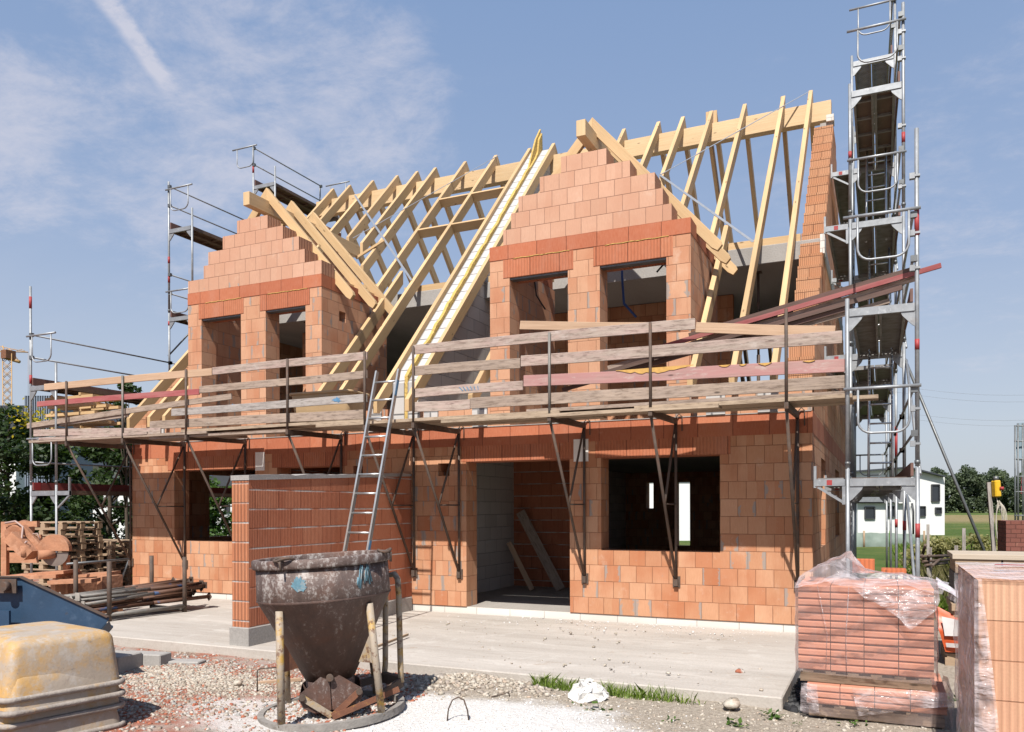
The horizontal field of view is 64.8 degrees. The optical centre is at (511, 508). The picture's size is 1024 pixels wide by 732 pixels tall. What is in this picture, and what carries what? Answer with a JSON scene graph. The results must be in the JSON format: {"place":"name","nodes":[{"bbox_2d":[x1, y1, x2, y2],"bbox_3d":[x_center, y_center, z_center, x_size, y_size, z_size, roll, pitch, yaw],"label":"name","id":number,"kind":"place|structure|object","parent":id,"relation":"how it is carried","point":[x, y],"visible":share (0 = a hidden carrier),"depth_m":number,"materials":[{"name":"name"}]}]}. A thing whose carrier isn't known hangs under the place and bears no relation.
{"place":"outdoors","nodes":[
{"label":"outdoors","id":0,"kind":"place"},
{"bbox_2d":[42,535,102,541],"bbox_3d":[-9.724,0.649,17.498,1.250,0.144,0.950,0,0,25],"label":"wooden pallet","id":1,"kind":"object","parent":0,"point":[80,538],"visible":0.46,"depth_m":17.30,"materials":[{"name":"brown wood"}]},
{"bbox_2d":[35,528,100,535],"bbox_3d":[-9.755,0.503,17.483,1.250,0.144,0.950,0,0,25],"label":"wooden pallet","id":2,"kind":"object","parent":1,"relation":"on","point":[63,532],"visible":0.73,"depth_m":17.21,"materials":[{"name":"brown wood"}]},
{"bbox_2d":[35,521,102,528],"bbox_3d":[-9.740,0.357,17.516,1.250,0.144,0.950,0,0,25],"label":"wooden pallet","id":3,"kind":"object","parent":2,"relation":"on","point":[63,524],"visible":0.84,"depth_m":17.24,"materials":[{"name":"brown wood"}]},
{"bbox_2d":[123,673,693,731],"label":"white gravel","id":4,"kind":"structure","parent":0,"point":[490,724],"depth_m":6.97,"materials":[{"name":"gravel"}]},
{"bbox_2d":[106,599,802,710],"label":"terrace","id":5,"kind":"structure","parent":0,"point":[432,646],"depth_m":10.05,"materials":[{"name":"concrete"}]},
{"bbox_2d":[73,556,186,621],"bbox_3d":[-6.253,1.285,13.267,0.909,0.930,1.453,0,0,33],"label":"prop rack","id":6,"kind":"object","parent":5,"relation":"on","point":[156,608],"visible":0.7,"depth_m":13.02,"materials":[{"name":"metal"}]},
{"bbox_2d":[89,589,193,606],"bbox_3d":[-6.077,1.479,13.061,0.170,0.199,2.009,0,0,33],"label":"steel prop","id":7,"kind":"object","parent":6,"relation":"in","point":[190,592],"visible":0.62,"depth_m":13.23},
{"bbox_2d":[80,582,206,605],"bbox_3d":[-5.932,1.402,13.143,0.120,0.238,2.154,0,0,33],"label":"steel prop","id":8,"kind":"object","parent":7,"relation":"on","point":[204,585],"visible":0.8,"depth_m":13.16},
{"bbox_2d":[103,595,189,610],"bbox_3d":[-6.166,1.553,13.078,0.120,0.255,2.159,0,0,33],"label":"steel prop","id":9,"kind":"object","parent":6,"relation":"in","point":[152,600],"visible":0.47,"depth_m":13.34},
{"bbox_2d":[69,587,203,601],"bbox_3d":[-6.079,1.403,13.210,0.170,0.181,2.284,0,0,33],"label":"steel prop","id":10,"kind":"object","parent":9,"relation":"on","point":[105,597],"visible":0.3,"depth_m":12.84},
{"bbox_2d":[75,580,203,600],"bbox_3d":[-6.008,1.327,13.165,0.120,0.146,2.170,0,0,33],"label":"steel prop","id":11,"kind":"object","parent":10,"relation":"on","point":[78,596],"visible":0.96,"depth_m":13.05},
{"bbox_2d":[93,592,211,610],"bbox_3d":[-5.943,1.553,13.126,0.170,0.180,2.360,0,0,33],"label":"steel prop","id":12,"kind":"object","parent":6,"relation":"on","point":[208,596],"visible":0.73,"depth_m":13.28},
{"bbox_2d":[229,473,411,646],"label":"dividing wall","id":13,"kind":"structure","parent":5,"relation":"on","point":[276,515],"depth_m":11.16,"materials":[{"name":"brick"}]},
{"bbox_2d":[343,369,400,550],"bbox_3d":[-2.135,-0.185,11.814,0.432,3.867,1.244,0,0,25],"label":"ladder","id":14,"kind":"object","parent":5,"relation":"on","point":[360,464],"visible":0.73,"depth_m":11.95,"materials":[{"name":"metal"}]},
{"bbox_2d":[0,508,1021,731],"bbox_3d":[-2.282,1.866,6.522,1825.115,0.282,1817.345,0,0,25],"label":"ground","id":15,"kind":"structure","parent":0,"point":[957,521],"depth_m":7.22,"materials":[{"name":"gravel"}]},
{"bbox_2d":[0,346,27,404],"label":"tower crane","id":16,"kind":"object","parent":15,"relation":"on","point":[9,355],"visible":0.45,"depth_m":94.96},
{"bbox_2d":[0,407,71,575],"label":"garden tree","id":17,"kind":"object","parent":15,"relation":"on","point":[16,568],"visible":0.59,"depth_m":22.19,"materials":[{"name":"green plant"}]},
{"bbox_2d":[0,402,83,567],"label":"garden tree","id":18,"kind":"object","parent":15,"relation":"on","point":[7,442],"visible":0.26,"depth_m":24.96,"materials":[{"name":"green plant"}]},
{"bbox_2d":[0,436,105,565],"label":"garden tree","id":19,"kind":"object","parent":15,"relation":"on","point":[61,454],"visible":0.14,"depth_m":26.67,"materials":[{"name":"green plant"}]},
{"bbox_2d":[0,576,112,631],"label":"tipping skip","id":20,"kind":"object","parent":15,"relation":"on","point":[23,599],"visible":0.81,"depth_m":8.56,"materials":[{"name":"blue paint"}]},
{"bbox_2d":[24,396,92,558],"bbox_3d":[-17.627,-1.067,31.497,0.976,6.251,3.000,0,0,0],"label":"metal shed","id":21,"kind":"structure","parent":15,"relation":"on","point":[80,459],"depth_m":30.57,"materials":[{"name":"metal"}]},
{"bbox_2d":[0,704,125,731],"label":"mortar tub","id":22,"kind":"object","parent":15,"relation":"on","point":[104,721],"visible":0.28,"depth_m":6.58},
{"bbox_2d":[0,697,124,730],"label":"mortar tub","id":23,"kind":"object","parent":22,"relation":"on","point":[6,724],"visible":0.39,"depth_m":6.56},
{"bbox_2d":[0,673,125,717],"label":"mortar tub","id":24,"kind":"object","parent":23,"relation":"on","point":[30,685],"visible":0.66,"depth_m":6.43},
{"bbox_2d":[0,621,125,704],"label":"mortar tub","id":25,"kind":"object","parent":24,"relation":"on","point":[38,648],"visible":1,"depth_m":6.58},
{"bbox_2d":[47,570,122,613],"bbox_3d":[-7.204,1.467,13.600,1.138,0.756,1.100,0,0,0],"label":"brick stack","id":26,"kind":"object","parent":15,"relation":"on","point":[93,582],"depth_m":13.51,"materials":[{"name":"orange brick"}]},
{"bbox_2d":[1,520,81,593],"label":"masonry saw","id":27,"kind":"object","parent":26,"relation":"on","point":[23,541],"visible":0.98,"depth_m":13.45,"materials":[{"name":"orange metal"}]},
{"bbox_2d":[62,426,131,557],"bbox_3d":[-13.019,-0.282,25.947,3.199,4.690,3.502,0,0,25],"label":"garden tree","id":28,"kind":"object","parent":15,"relation":"on","point":[80,505],"visible":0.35,"depth_m":25.22,"materials":[{"name":"green plant"}]},
{"bbox_2d":[100,382,141,538],"bbox_3d":[-11.441,-0.886,24.027,1.630,5.870,1.522,0,0,-32],"label":"garden tree","id":29,"kind":"object","parent":15,"relation":"on","point":[131,388],"visible":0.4,"depth_m":23.99,"materials":[{"name":"green plant"}]},
{"bbox_2d":[115,650,141,673],"bbox_3d":[-4.780,1.762,9.280,1.000,0.220,0.350,0,0,18],"label":"kerb stone","id":30,"kind":"object","parent":15,"relation":"on","point":[128,660],"visible":0.24,"depth_m":9.12,"materials":[{"name":"concrete"}]},
{"bbox_2d":[130,650,170,665],"bbox_3d":[-4.279,1.775,9.413,0.550,0.190,0.220,0,0,12],"label":"kerb stone","id":31,"kind":"object","parent":15,"relation":"on","point":[154,658],"visible":0.38,"depth_m":9.29,"materials":[{"name":"concrete"}]},
{"bbox_2d":[26,144,349,580],"bbox_3d":[-6.687,-3.848,21.093,1.790,11.475,12.130,0,0,25],"label":"gable scaffold","id":32,"kind":"object","parent":15,"relation":"on","point":[192,233],"visible":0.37,"depth_m":17.55,"materials":[{"name":"metal"}]},
{"bbox_2d":[27,393,231,428],"bbox_3d":[-7.107,-1.752,14.709,5.244,0.363,0.037,0,0,25],"label":"guard board","id":33,"kind":"object","parent":32,"relation":"attached to","point":[208,399],"visible":1,"depth_m":14.53,"materials":[{"name":"brown wood"}]},
{"bbox_2d":[209,476,231,535],"bbox_3d":[-12.267,0.381,33.000,3.167,3.499,3.557,0,0,25],"label":"garden bush","id":34,"kind":"object","parent":15,"relation":"on","point":[215,528],"visible":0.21,"depth_m":32.78,"materials":[{"name":"green plant"}]},
{"bbox_2d":[101,647,437,731],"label":"rubble","id":35,"kind":"object","parent":15,"relation":"on","point":[151,704],"visible":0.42,"depth_m":7.64,"materials":[{"name":"gravel"}]},
{"bbox_2d":[119,657,427,720],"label":"coarse gravel","id":36,"kind":"structure","parent":15,"relation":"on","point":[193,680],"depth_m":8.52,"materials":[{"name":"gravel"}]},
{"bbox_2d":[251,547,404,731],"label":"concrete bucket","id":37,"kind":"object","parent":15,"relation":"on","point":[322,612],"visible":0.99,"depth_m":6.98,"materials":[{"name":"grey metal"}]},
{"bbox_2d":[361,672,587,706],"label":"clods","id":38,"kind":"object","parent":15,"relation":"on","point":[453,678],"visible":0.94,"depth_m":8.07,"materials":[{"name":"beige stone"}]},
{"bbox_2d":[127,90,846,632],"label":"unfinished house","id":39,"kind":"structure","parent":15,"relation":"on","point":[585,220],"depth_m":14.65,"materials":[{"name":"brick"}]},
{"bbox_2d":[65,381,133,565],"bbox_3d":[-8.088,-0.610,15.868,0.154,3.590,1.469,0,0,25],"label":"wall bracket","id":40,"kind":"object","parent":39,"relation":"attached to","point":[99,445],"depth_m":16.05,"materials":[{"name":"metal"}]},
{"bbox_2d":[44,368,212,390],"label":"guard board","id":41,"kind":"object","parent":40,"relation":"attached to","point":[136,378],"visible":1,"depth_m":14.54,"materials":[{"name":"beige wood"}]},
{"bbox_2d":[96,436,237,442],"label":"walkway plank","id":42,"kind":"object","parent":40,"relation":"on","point":[154,440],"visible":0.17,"depth_m":15.16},
{"bbox_2d":[51,426,99,428],"bbox_3d":[-8.483,-1.539,15.977,1.300,0.106,0.700,0,0,25],"label":"batten layer","id":43,"kind":"object","parent":42,"relation":"on","point":[79,427],"visible":0.11,"depth_m":15.67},
{"bbox_2d":[62,420,120,427],"bbox_3d":[-8.406,-1.699,15.941,1.350,0.106,0.700,0,0,25],"label":"batten layer","id":44,"kind":"object","parent":43,"relation":"on","point":[103,423],"visible":0.46,"depth_m":15.93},
{"bbox_2d":[45,409,101,418],"bbox_3d":[-8.439,-1.859,15.955,1.400,0.106,0.700,0,0,25],"label":"batten layer","id":45,"kind":"object","parent":44,"relation":"on","point":[72,414],"visible":0.5,"depth_m":15.67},
{"bbox_2d":[47,402,120,411],"bbox_3d":[-8.430,-2.019,15.951,1.300,0.106,0.700,0,0,25],"label":"batten layer","id":46,"kind":"object","parent":45,"relation":"on","point":[96,406],"visible":0.81,"depth_m":15.83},
{"bbox_2d":[292,428,332,430],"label":"walkway plank","id":47,"kind":"object","parent":42,"relation":"on","point":[313,429],"visible":0.07,"depth_m":13.55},
{"bbox_2d":[289,389,369,422],"bbox_3d":[-3.011,-1.634,13.323,1.220,0.522,0.689,0,0,22],"label":"mortar trough","id":48,"kind":"object","parent":47,"relation":"on","point":[332,407],"visible":0.49,"depth_m":13.03,"materials":[{"name":"beige wood"}]},
{"bbox_2d":[121,375,188,567],"bbox_3d":[-6.725,-0.613,15.242,0.154,3.590,1.469,0,0,25],"label":"wall bracket","id":49,"kind":"object","parent":39,"relation":"attached to","point":[124,441],"depth_m":15.40,"materials":[{"name":"metal"}]},
{"bbox_2d":[37,389,199,406],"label":"guard board","id":50,"kind":"object","parent":49,"relation":"attached to","point":[118,397],"visible":1,"depth_m":14.67,"materials":[{"name":"red paint"}]},
{"bbox_2d":[184,369,249,537],"bbox_3d":[-5.316,-0.617,14.596,0.154,3.590,1.469,0,0,25],"label":"wall bracket","id":51,"kind":"object","parent":39,"relation":"attached to","point":[187,438],"depth_m":14.59,"materials":[{"name":"metal"}]},
{"bbox_2d":[149,429,284,439],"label":"walkway plank","id":52,"kind":"object","parent":51,"relation":"on","point":[238,433],"visible":0.94,"depth_m":13.74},
{"bbox_2d":[29,431,216,443],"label":"walkway plank","id":53,"kind":"object","parent":52,"relation":"on","point":[111,437],"visible":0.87,"depth_m":14.77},
{"bbox_2d":[33,428,161,436],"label":"guard board","id":54,"kind":"object","parent":53,"relation":"on","point":[72,432],"visible":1,"depth_m":14.98,"materials":[{"name":"brown wood"}]},
{"bbox_2d":[181,419,374,431],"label":"walkway plank","id":55,"kind":"object","parent":51,"relation":"on","point":[268,426],"visible":0.74,"depth_m":13.25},
{"bbox_2d":[150,410,362,428],"bbox_3d":[-4.378,-1.469,13.449,4.591,0.182,0.032,0,0,25],"label":"guard board","id":56,"kind":"object","parent":55,"relation":"on","point":[281,418],"visible":1,"depth_m":13.33,"materials":[{"name":"brown wood"}]},
{"bbox_2d":[285,359,345,474],"bbox_3d":[-3.308,-0.623,13.674,0.154,3.590,1.469,0,0,25],"label":"wall bracket","id":57,"kind":"object","parent":39,"relation":"attached to","point":[288,432],"depth_m":13.33,"materials":[{"name":"metal"}]},
{"bbox_2d":[212,352,367,374],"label":"guard board","id":58,"kind":"object","parent":57,"relation":"attached to","point":[327,359],"visible":1,"depth_m":13.03,"materials":[{"name":"brown wood"}]},
{"bbox_2d":[363,351,418,576],"bbox_3d":[-1.944,-0.626,13.049,0.154,3.590,1.469,0,0,25],"label":"wall bracket","id":59,"kind":"object","parent":39,"relation":"attached to","point":[414,571],"depth_m":13.28,"materials":[{"name":"metal"}]},
{"bbox_2d":[171,394,367,415],"bbox_3d":[-4.097,-1.690,13.284,4.100,0.140,0.037,0,0,25],"label":"guard board","id":60,"kind":"object","parent":59,"relation":"attached to","point":[343,399],"visible":1,"depth_m":13.20,"materials":[{"name":"grey wood"}]},
{"bbox_2d":[199,370,367,393],"bbox_3d":[-3.797,-2.051,13.148,3.441,0.143,0.032,0,0,24],"label":"guard board","id":61,"kind":"object","parent":59,"relation":"attached to","point":[355,375],"visible":1,"depth_m":13.10,"materials":[{"name":"brown wood"}]},
{"bbox_2d":[411,346,463,578],"bbox_3d":[-1.154,-0.629,12.686,0.154,3.590,1.469,0,0,25],"label":"wall bracket","id":62,"kind":"object","parent":39,"relation":"attached to","point":[459,572],"depth_m":12.87,"materials":[{"name":"metal"}]},
{"bbox_2d":[415,399,469,411],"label":"guard board","id":63,"kind":"object","parent":62,"relation":"attached to","point":[453,405],"visible":1,"depth_m":11.86,"materials":[{"name":"brown wood"}]},
{"bbox_2d":[414,358,520,375],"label":"guard board","id":64,"kind":"object","parent":62,"relation":"attached to","point":[499,364],"visible":1,"depth_m":11.68,"materials":[{"name":"brown wood"}]},
{"bbox_2d":[415,381,522,397],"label":"guard board","id":65,"kind":"object","parent":62,"relation":"attached to","point":[473,388],"visible":1,"depth_m":11.67,"materials":[{"name":"brown wood"}]},
{"bbox_2d":[516,510,564,590],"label":"board","id":66,"kind":"object","parent":39,"relation":"on","point":[542,554],"visible":1,"depth_m":16.07,"materials":[{"name":"brown wood"}]},
{"bbox_2d":[547,332,589,583],"bbox_3d":[0.837,-0.634,11.773,0.154,3.590,1.469,0,0,25],"label":"wall bracket","id":67,"kind":"object","parent":39,"relation":"attached to","point":[584,574],"depth_m":12.01,"materials":[{"name":"metal"}]},
{"bbox_2d":[316,410,564,428],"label":"walkway plank","id":68,"kind":"object","parent":67,"relation":"on","point":[384,422],"visible":0.76,"depth_m":11.99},
{"bbox_2d":[349,416,606,431],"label":"walkway plank","id":69,"kind":"object","parent":67,"relation":"on","point":[535,421],"visible":0.35,"depth_m":12.28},
{"bbox_2d":[441,404,721,423],"bbox_3d":[0.826,-1.286,11.085,4.000,0.057,0.237,0,0,25],"label":"walkway plank","id":70,"kind":"object","parent":67,"relation":"on","point":[594,413],"visible":0.94,"depth_m":10.91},
{"bbox_2d":[634,393,852,407],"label":"walkway plank","id":71,"kind":"object","parent":70,"relation":"on","point":[817,398],"visible":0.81,"depth_m":9.96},
{"bbox_2d":[526,391,844,411],"bbox_3d":[2.129,-1.370,10.533,4.130,0.052,0.250,0,0,25],"label":"walkway plank","id":72,"kind":"object","parent":71,"relation":"on","point":[598,407],"visible":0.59,"depth_m":10.41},
{"bbox_2d":[470,375,844,408],"bbox_3d":[1.682,-1.515,10.638,5.011,0.182,0.033,0,0,25],"label":"guard board","id":73,"kind":"object","parent":67,"relation":"attached to","point":[771,386],"visible":0.95,"depth_m":10.47,"materials":[{"name":"brown wood"}]},
{"bbox_2d":[521,330,841,366],"bbox_3d":[2.028,-2.055,10.473,4.182,0.188,0.034,0,0,25],"label":"guard board","id":74,"kind":"object","parent":67,"relation":"attached to","point":[777,341],"visible":1,"depth_m":10.35,"materials":[{"name":"beige wood"}]},
{"bbox_2d":[695,322,835,335],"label":"guard board","id":75,"kind":"object","parent":74,"relation":"attached to","point":[741,329],"visible":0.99,"depth_m":10.04,"materials":[{"name":"beige wood"}]},
{"bbox_2d":[648,322,682,586],"bbox_3d":[2.127,-0.638,11.181,0.154,3.590,1.469,0,0,25],"label":"wall bracket","id":76,"kind":"object","parent":39,"relation":"attached to","point":[674,421],"depth_m":11.41,"materials":[{"name":"metal"}]},
{"bbox_2d":[413,318,694,354],"bbox_3d":[0.438,-2.370,11.207,4.201,0.162,0.038,0,0,25],"label":"guard board","id":77,"kind":"object","parent":76,"relation":"attached to","point":[611,330],"visible":1,"depth_m":11.10,"materials":[{"name":"beige wood"}]},
{"bbox_2d":[520,321,679,331],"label":"guard board","id":78,"kind":"object","parent":77,"relation":"attached to","point":[543,325],"visible":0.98,"depth_m":11.14,"materials":[{"name":"beige wood"}]},
{"bbox_2d":[523,359,844,386],"bbox_3d":[2.059,-1.744,10.455,4.174,0.254,0.044,0,0,25],"label":"guard board","id":79,"kind":"object","parent":76,"relation":"attached to","point":[681,372],"visible":1,"depth_m":10.35,"materials":[{"name":"pink wood"}]},
{"bbox_2d":[562,305,852,391],"bbox_3d":[2.442,-2.070,10.633,3.794,0.836,0.113,0,0,25],"label":"loose plank","id":80,"kind":"object","parent":76,"relation":"on","point":[796,322],"visible":0.41,"depth_m":10.34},
{"bbox_2d":[601,285,902,371],"bbox_3d":[2.711,-2.191,10.463,4.245,0.926,0.111,0,0,25],"label":"loose plank","id":81,"kind":"object","parent":80,"relation":"on","point":[816,311],"visible":0.59,"depth_m":9.98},
{"bbox_2d":[607,276,919,368],"bbox_3d":[3.070,-2.333,10.332,3.839,0.846,0.113,0,0,25],"label":"loose plank","id":82,"kind":"object","parent":81,"relation":"on","point":[869,291],"visible":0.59,"depth_m":9.95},
{"bbox_2d":[662,263,941,344],"bbox_3d":[3.450,-2.478,10.080,3.390,0.752,0.112,0,0,25],"label":"loose plank","id":83,"kind":"object","parent":82,"relation":"on","point":[835,296],"visible":0.74,"depth_m":9.86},
{"bbox_2d":[688,268,909,335],"bbox_3d":[3.534,-2.548,10.075,2.648,0.608,0.152,0,0,25],"label":"loose plank","id":84,"kind":"object","parent":83,"relation":"on","point":[848,287],"visible":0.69,"depth_m":9.89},
{"bbox_2d":[756,298,889,336],"bbox_3d":[3.660,-2.298,10.107,1.949,0.460,0.111,0,0,25],"label":"loose plank","id":85,"kind":"object","parent":80,"relation":"on","point":[842,314],"visible":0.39,"depth_m":9.91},
{"bbox_2d":[643,394,877,413],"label":"walkway plank","id":86,"kind":"object","parent":76,"relation":"on","point":[874,397],"visible":0.39,"depth_m":10.03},
{"bbox_2d":[784,308,804,591],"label":"wall bracket","id":87,"kind":"object","parent":39,"relation":"attached to","point":[793,412],"depth_m":10.60,"materials":[{"name":"metal"}]},
{"bbox_2d":[646,402,853,414],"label":"walkway plank","id":88,"kind":"object","parent":87,"relation":"on","point":[781,407],"visible":0.43,"depth_m":10.53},
{"bbox_2d":[568,678,608,702],"bbox_3d":[0.713,1.774,7.745,0.471,0.283,0.442,0,0,25],"label":"plaster lump","id":89,"kind":"object","parent":15,"relation":"on","point":[587,690],"visible":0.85,"depth_m":7.66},
{"bbox_2d":[529,672,705,704],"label":"grass","id":90,"kind":"structure","parent":15,"relation":"on","point":[561,685],"depth_m":7.83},
{"bbox_2d":[649,482,689,540],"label":"neighbour house","id":91,"kind":"structure","parent":15,"relation":"on","point":[684,511],"depth_m":48.00,"materials":[{"name":"paint"}]},
{"bbox_2d":[807,673,954,727],"bbox_3d":[3.344,1.683,7.377,1.255,0.315,1.073,0,0,25],"label":"brick bundle","id":92,"kind":"object","parent":15,"relation":"on","point":[937,701],"visible":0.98,"depth_m":6.98,"materials":[{"name":"orange brick"}]},
{"bbox_2d":[794,551,957,690],"bbox_3d":[3.363,0.979,7.449,1.361,1.157,1.037,0,0,25],"label":"brick bundle","id":93,"kind":"object","parent":92,"relation":"on","point":[882,631],"visible":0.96,"depth_m":7.13,"materials":[{"name":"orange brick"}]},
{"bbox_2d":[857,531,925,546],"bbox_3d":[18.178,1.609,39.968,4.634,1.013,0.233,0,0,0],"label":"fence","id":94,"kind":"object","parent":15,"relation":"on","point":[864,539],"visible":0.39,"depth_m":39.99,"materials":[{"name":"white wood"}]},
{"bbox_2d":[814,0,985,630],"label":"scaffold tower","id":95,"kind":"structure","parent":15,"relation":"on","point":[869,329],"depth_m":12.30,"materials":[{"name":"metal"}]},
{"bbox_2d":[856,467,945,534],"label":"white house","id":96,"kind":"structure","parent":15,"relation":"on","point":[870,514],"depth_m":55.97,"materials":[{"name":"paint"}]},
{"bbox_2d":[906,563,949,602],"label":"dry weeds","id":97,"kind":"object","parent":15,"relation":"on","point":[941,575],"visible":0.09,"depth_m":16.48,"materials":[{"name":"green plant"}]},
{"bbox_2d":[898,535,961,573],"bbox_3d":[10.580,1.326,20.090,1.911,1.379,1.673,0,0,42],"label":"field shrub","id":98,"kind":"object","parent":15,"relation":"on","point":[941,546],"visible":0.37,"depth_m":19.89,"materials":[{"name":"green plant"}]},
{"bbox_2d":[947,533,997,565],"bbox_3d":[12.754,1.419,21.918,2.414,1.552,2.083,0,0,25],"label":"field shrub","id":99,"kind":"object","parent":15,"relation":"on","point":[973,537],"visible":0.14,"depth_m":21.84,"materials":[{"name":"green plant"}]},
{"bbox_2d":[930,464,1021,512],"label":"forest","id":100,"kind":"object","parent":15,"relation":"on","point":[971,481],"visible":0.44,"depth_m":231.39,"materials":[{"name":"green plant"}]},
{"bbox_2d":[953,562,1023,731],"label":"brick pallet","id":101,"kind":"object","parent":15,"relation":"on","point":[989,615],"visible":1,"depth_m":5.09,"materials":[{"name":"orange brick"}]},
{"bbox_2d":[986,476,1006,550],"bbox_3d":[9.487,0.629,15.920,0.425,2.522,0.291,0,0,5],"label":"socket post","id":102,"kind":"object","parent":15,"relation":"on","point":[994,488],"visible":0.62,"depth_m":15.96,"materials":[{"name":"grey wood"}]},
{"bbox_2d":[997,520,1023,551],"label":"paving pallet","id":103,"kind":"object","parent":15,"relation":"on","point":[1010,535],"visible":0.2,"depth_m":10.96,"materials":[{"name":"red brick"}]},
{"bbox_2d":[1014,422,1023,519],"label":"netted scaffold","id":104,"kind":"object","parent":15,"relation":"on","point":[1019,448],"visible":0.81,"depth_m":33.98,"materials":[{"name":"metal"}]},
{"bbox_2d":[0,0,1023,507],"label":"sky","id":105,"kind":"structure","parent":0,"point":[104,104],"materials":[{"name":"blue"}]},
{"bbox_2d":[412,676,951,731],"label":"gravel","id":106,"kind":"structure","parent":0,"point":[847,725],"depth_m":7.11,"materials":[{"name":"gravel"}]},
{"bbox_2d":[783,678,813,715],"bbox_3d":[2.918,1.862,8.002,0.347,0.113,1.476,0,0,25],"label":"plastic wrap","id":107,"kind":"object","parent":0,"point":[797,701],"visible":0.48,"depth_m":7.72,"materials":[{"name":"plastic"}]},
{"bbox_2d":[920,544,949,567],"bbox_3d":[7.442,0.842,14.386,1.035,0.467,0.405,0,0,-42],"label":"rusty frame heap","id":108,"kind":"object","parent":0,"point":[939,561],"visible":0.92,"depth_m":14.19,"materials":[{"name":"metal"}]},
{"bbox_2d":[889,541,987,611],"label":"field grass","id":109,"kind":"structure","parent":0,"point":[942,604],"depth_m":25.80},
{"bbox_3d":[5.775,1.415,9.530,1.200,0.144,0.840,0,0,25],"label":"wooden pallet","id":110,"kind":"object","parent":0,"visible":0},
{"bbox_2d":[938,607,957,652],"bbox_3d":[5.225,1.401,9.260,0.701,0.531,0.207,0,0,34],"label":"sack","id":111,"kind":"object","parent":110,"relation":"on","point":[946,628],"visible":0.28,"depth_m":9.32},
{"bbox_2d":[946,550,1023,616],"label":"formwork panels","id":112,"kind":"object","parent":110,"relation":"on","point":[1010,557],"visible":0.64,"depth_m":9.38,"materials":[{"name":"brown wood"}]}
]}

